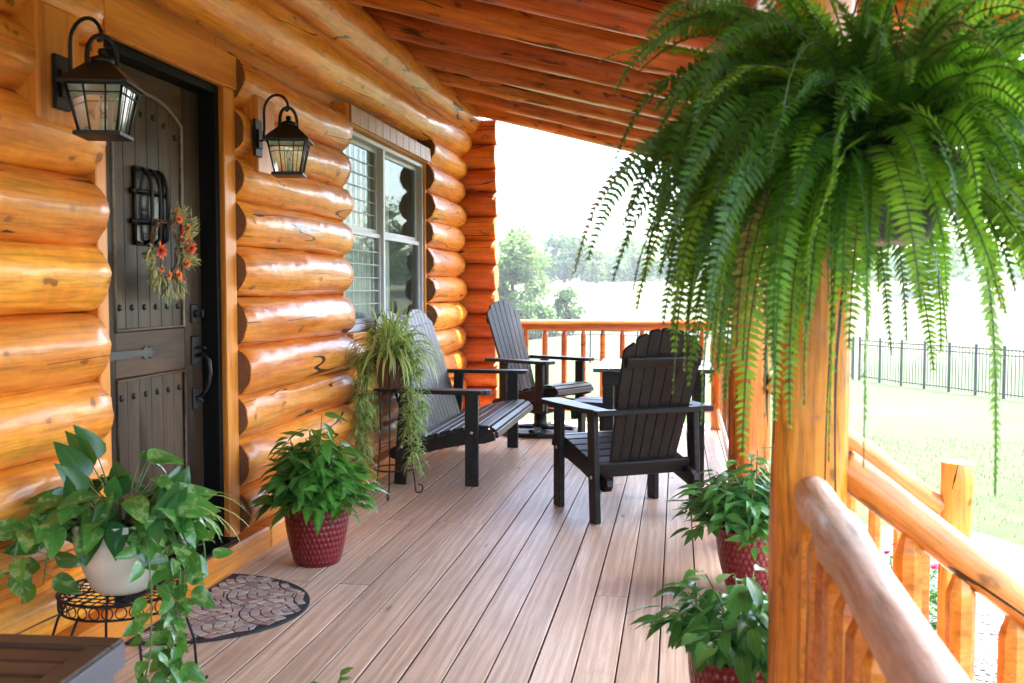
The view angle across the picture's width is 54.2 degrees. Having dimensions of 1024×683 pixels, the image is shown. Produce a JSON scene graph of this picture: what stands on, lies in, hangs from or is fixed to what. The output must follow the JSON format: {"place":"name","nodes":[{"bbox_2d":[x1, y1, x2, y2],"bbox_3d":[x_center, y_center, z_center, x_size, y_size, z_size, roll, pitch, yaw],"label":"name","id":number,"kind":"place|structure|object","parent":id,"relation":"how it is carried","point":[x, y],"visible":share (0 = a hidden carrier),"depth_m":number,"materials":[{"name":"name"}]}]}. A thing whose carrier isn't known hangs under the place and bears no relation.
{"place":"outdoors","nodes":[
{"label":"outdoors","id":0,"kind":"place"},
{"bbox_2d":[482,55,1023,282],"label":"sky","id":1,"kind":"structure","parent":0,"point":[549,183],"materials":[{"name":"white"}]},
{"bbox_2d":[498,281,1023,546],"bbox_3d":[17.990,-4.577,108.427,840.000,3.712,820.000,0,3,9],"label":"ground","id":2,"kind":"structure","parent":0,"point":[917,413],"depth_m":28.90,"materials":[{"name":"green plant"}]},
{"bbox_2d":[507,244,544,282],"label":"broadleaf tree","id":3,"kind":"object","parent":2,"relation":"on","point":[532,272],"visible":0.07,"depth_m":97.72,"materials":[{"name":"green plant"}]},
{"bbox_2d":[497,224,559,337],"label":"broadleaf tree","id":4,"kind":"object","parent":2,"relation":"on","point":[516,248],"visible":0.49,"depth_m":49.54,"materials":[{"name":"green plant"}]},
{"bbox_2d":[537,232,600,282],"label":"broadleaf tree","id":5,"kind":"object","parent":2,"relation":"on","point":[563,261],"visible":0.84,"depth_m":91.26,"materials":[{"name":"green plant"}]},
{"bbox_2d":[551,286,586,334],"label":"broadleaf tree","id":6,"kind":"object","parent":2,"relation":"on","point":[564,299],"visible":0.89,"depth_m":50.92,"materials":[{"name":"green plant"}]},
{"bbox_2d":[584,248,606,282],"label":"broadleaf tree","id":7,"kind":"object","parent":2,"relation":"on","point":[595,271],"visible":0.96,"depth_m":85.50,"materials":[{"name":"green plant"}]},
{"bbox_2d":[614,234,657,281],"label":"broadleaf tree","id":8,"kind":"object","parent":2,"relation":"on","point":[634,249],"visible":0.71,"depth_m":93.42,"materials":[{"name":"green plant"}]},
{"bbox_2d":[615,431,728,682],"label":"deck frame","id":9,"kind":"object","parent":2,"relation":"on","point":[663,577],"depth_m":4.67,"materials":[{"name":"brown wood"}]},
{"bbox_2d":[114,420,728,682],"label":"deck","id":10,"kind":"structure","parent":9,"relation":"on","point":[506,570],"depth_m":4.33,"materials":[{"name":"brown wood"}]},
{"bbox_2d":[0,634,124,682],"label":"side table","id":11,"kind":"object","parent":10,"relation":"on","point":[24,658],"visible":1,"depth_m":2.12,"materials":[{"name":"grey paint"}]},
{"bbox_2d":[52,576,208,678],"bbox_3d":[-1.254,0.947,3.221,0.521,0.316,0.518,0,3,9],"label":"wire plant stand","id":12,"kind":"object","parent":10,"relation":"on","point":[66,603],"visible":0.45,"depth_m":3.10,"materials":[{"name":"black metal"}]},
{"bbox_2d":[0,425,248,682],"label":"potted plant","id":13,"kind":"object","parent":12,"relation":"on","point":[119,550],"visible":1,"depth_m":3.08,"materials":[{"name":"green plant"}]},
{"bbox_2d":[125,573,309,645],"bbox_3d":[-1.069,1.060,3.977,0.500,0.012,0.890,0,3,9],"label":"doormat","id":14,"kind":"object","parent":10,"relation":"on","point":[246,604],"visible":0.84,"depth_m":3.94,"materials":[{"name":"black rubber"}]},
{"bbox_2d":[0,0,499,640],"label":"log house","id":15,"kind":"structure","parent":10,"relation":"on","point":[226,374],"depth_m":4.57,"materials":[{"name":"brown wood"}]},
{"bbox_2d":[51,16,145,140],"bbox_3d":[-1.331,-0.840,3.173,0.281,0.391,0.240,0,3,-5],"label":"wall lantern","id":16,"kind":"object","parent":15,"relation":"attached to","point":[101,73],"depth_m":3.14,"materials":[{"name":"brown metal"}]},
{"bbox_2d":[105,62,212,556],"bbox_3d":[-1.473,-0.081,4.122,0.146,2.022,0.880,0,3,9],"label":"door","id":17,"kind":"structure","parent":15,"relation":"in","point":[157,392],"depth_m":4.13,"materials":[{"name":"brown wood"}]},
{"bbox_2d":[140,199,201,305],"bbox_3d":[-1.400,-0.372,4.109,0.080,0.474,0.473,0,3,9],"label":"wreath","id":18,"kind":"object","parent":17,"relation":"attached to","point":[151,256],"visible":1,"depth_m":4.16,"materials":[{"name":"green plant"}]},
{"bbox_2d":[252,94,313,177],"bbox_3d":[-1.080,-0.968,4.683,0.281,0.391,0.240,0,3,-5],"label":"wall lantern","id":19,"kind":"object","parent":15,"relation":"attached to","point":[287,132],"depth_m":4.66,"materials":[{"name":"brown metal"}]},
{"bbox_2d":[344,130,422,332],"bbox_3d":[-0.967,-0.749,7.260,0.172,1.310,2.005,0,3,9],"label":"window","id":20,"kind":"structure","parent":15,"relation":"in","point":[367,184],"depth_m":7.14,"materials":[{"name":"glass"}]},
{"bbox_2d":[346,0,1023,157],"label":"porch roof","id":21,"kind":"structure","parent":15,"relation":"attached to","point":[539,65],"depth_m":6.14,"materials":[{"name":"brown wood"}]},
{"bbox_2d":[572,0,1023,497],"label":"hanging fern","id":22,"kind":"object","parent":21,"relation":"hanging from","point":[806,145],"visible":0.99,"depth_m":1.81,"materials":[{"name":"green plant"}]},
{"bbox_2d":[247,412,389,567],"bbox_3d":[-0.920,0.680,4.654,0.656,0.703,0.655,0,3,9],"label":"potted plant","id":23,"kind":"object","parent":10,"relation":"on","point":[316,486],"visible":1,"depth_m":4.54,"materials":[{"name":"green plant"}]},
{"bbox_2d":[310,667,353,682],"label":"potted plant","id":24,"kind":"object","parent":10,"relation":"on","point":[346,670],"visible":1,"depth_m":2.67,"materials":[{"name":"green plant"}]},
{"bbox_2d":[371,371,423,500],"bbox_3d":[-0.745,0.565,6.136,0.340,0.780,0.320,0,3,9],"label":"tall plant stand","id":25,"kind":"object","parent":10,"relation":"on","point":[389,390],"visible":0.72,"depth_m":6.15,"materials":[{"name":"black metal"}]},
{"bbox_2d":[339,299,448,477],"bbox_3d":[-0.732,0.292,6.152,0.725,1.154,0.719,0,3,9],"label":"potted plant","id":26,"kind":"object","parent":25,"relation":"on","point":[394,353],"visible":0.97,"depth_m":6.06,"materials":[{"name":"green plant"}]},
{"bbox_2d":[373,309,532,486],"bbox_3d":[-0.393,0.335,7.289,0.880,1.126,1.780,0,3,9],"label":"adirondack bench","id":27,"kind":"object","parent":10,"relation":"on","point":[472,426],"visible":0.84,"depth_m":7.01,"materials":[{"name":"black wood"}]},
{"bbox_2d":[485,301,593,438],"bbox_3d":[0.217,0.225,8.910,0.880,1.173,0.740,2,4,39],"label":"swivel rocker","id":28,"kind":"object","parent":10,"relation":"on","point":[503,320],"visible":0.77,"depth_m":8.92,"materials":[{"name":"black wood"}]},
{"bbox_2d":[571,396,601,431],"bbox_3d":[0.807,0.654,7.826,0.520,0.429,0.600,2,3,29],"label":"side table","id":29,"kind":"object","parent":10,"relation":"on","point":[593,401],"visible":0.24,"depth_m":7.70,"materials":[{"name":"black wood"}]},
{"bbox_2d":[542,328,713,524],"bbox_3d":[0.669,0.443,5.729,0.790,1.071,0.880,-1,3,-22],"label":"adirondack chair","id":30,"kind":"object","parent":10,"relation":"on","point":[650,412],"visible":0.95,"depth_m":5.49,"materials":[{"name":"black wood"}]},
{"bbox_2d":[593,359,714,486],"bbox_3d":[0.979,0.535,6.869,0.771,0.765,0.920,0,3,9],"label":"chair","id":31,"kind":"object","parent":10,"relation":"on","point":[609,369],"visible":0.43,"depth_m":6.49,"materials":[{"name":"black wood"}]},
{"bbox_2d":[625,564,767,682],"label":"potted plant","id":32,"kind":"object","parent":10,"relation":"on","point":[729,644],"visible":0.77,"depth_m":2.68,"materials":[{"name":"green plant"}]},
{"bbox_2d":[664,447,770,595],"bbox_3d":[0.996,0.745,4.188,0.722,0.622,0.713,0,3,9],"label":"potted plant","id":33,"kind":"object","parent":10,"relation":"on","point":[735,519],"visible":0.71,"depth_m":4.09,"materials":[{"name":"green plant"}]},
{"bbox_2d":[710,291,730,429],"bbox_3d":[1.908,-0.258,9.108,0.201,2.115,0.203,0,3,9],"label":"porch post","id":34,"kind":"object","parent":10,"relation":"on","point":[714,424],"visible":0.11,"depth_m":9.09,"materials":[{"name":"orange wood"}]},
{"bbox_2d":[520,319,709,412],"bbox_3d":[0.855,0.228,9.429,2.010,0.890,0.113,0,3,9],"label":"porch railing","id":35,"kind":"object","parent":34,"relation":"attached to","point":[602,326],"visible":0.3,"depth_m":9.41,"materials":[{"name":"orange wood"}]},
{"bbox_2d":[728,247,770,495],"bbox_3d":[1.171,-0.041,4.890,0.203,2.115,0.218,-1,3,-13],"label":"porch post","id":36,"kind":"object","parent":10,"relation":"on","point":[758,432],"visible":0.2,"depth_m":4.83,"materials":[{"name":"orange wood"}]},
{"bbox_2d":[716,328,730,459],"bbox_3d":[1.543,0.352,7.029,0.114,0.879,4.120,1,3,10],"label":"porch railing","id":37,"kind":"object","parent":36,"relation":"attached to","point":[722,411],"visible":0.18,"depth_m":7.68,"materials":[{"name":"brown wood"}]},
{"bbox_2d":[767,0,856,682],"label":"porch post","id":38,"kind":"object","parent":10,"relation":"on","point":[799,451],"visible":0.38,"depth_m":2.36,"materials":[{"name":"orange wood"}]},
{"bbox_2d":[793,475,971,682],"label":"porch railing","id":39,"kind":"object","parent":38,"relation":"attached to","point":[861,619],"visible":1,"depth_m":1.68,"materials":[{"name":"brown wood"}]},
{"bbox_2d":[651,222,707,280],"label":"broadleaf tree","id":40,"kind":"object","parent":2,"relation":"on","point":[657,262],"visible":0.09,"depth_m":91.90,"materials":[{"name":"green plant"}]},
{"bbox_2d":[529,330,854,379],"bbox_3d":[3.374,0.183,36.530,18.575,1.375,4.237,2,3,31],"label":"metal fence","id":41,"kind":"object","parent":2,"relation":"on","point":[851,343],"visible":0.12,"depth_m":37.22,"materials":[{"name":"black metal"}]},
{"bbox_2d":[534,243,1023,282],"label":"distant wood","id":42,"kind":"object","parent":2,"relation":"on","point":[609,260],"visible":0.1,"depth_m":105.09,"materials":[{"name":"green plant"}]},
{"bbox_2d":[858,336,1023,398],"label":"metal fence","id":43,"kind":"object","parent":2,"relation":"on","point":[949,351],"visible":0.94,"depth_m":26.32,"materials":[{"name":"black metal"}]},
{"bbox_2d":[900,194,989,292],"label":"broadleaf tree","id":44,"kind":"object","parent":2,"relation":"on","point":[954,266],"visible":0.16,"depth_m":66.08,"materials":[{"name":"green plant"}]},
{"bbox_2d":[770,433,1023,537],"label":"lawn grass","id":45,"kind":"structure","parent":0,"point":[962,459],"depth_m":12.09,"materials":[{"name":"green plant"}]},
{"bbox_2d":[864,525,1023,682],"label":"gravel path","id":46,"kind":"structure","parent":0,"point":[1009,556],"depth_m":6.85,"materials":[{"name":"white gravel"}]},
{"bbox_2d":[765,378,973,643],"bbox_3d":[1.701,0.928,4.818,0.972,1.540,0.157,0,3,9],"label":"stair railing","id":47,"kind":"object","parent":46,"relation":"on","point":[951,503],"visible":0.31,"depth_m":4.74,"materials":[{"name":"brown wood"}]},
{"bbox_2d":[881,537,937,631],"bbox_3d":[2.101,1.324,5.413,0.660,0.640,0.624,0,3,9],"label":"flower bush","id":48,"kind":"object","parent":46,"relation":"on","point":[933,594],"visible":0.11,"depth_m":5.28,"materials":[{"name":"green plant"}]},
{"bbox_2d":[847,451,1023,682],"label":"stair railing","id":49,"kind":"object","parent":46,"relation":"on","point":[972,567],"visible":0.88,"depth_m":2.38,"materials":[{"name":"brown wood"}]}
]}

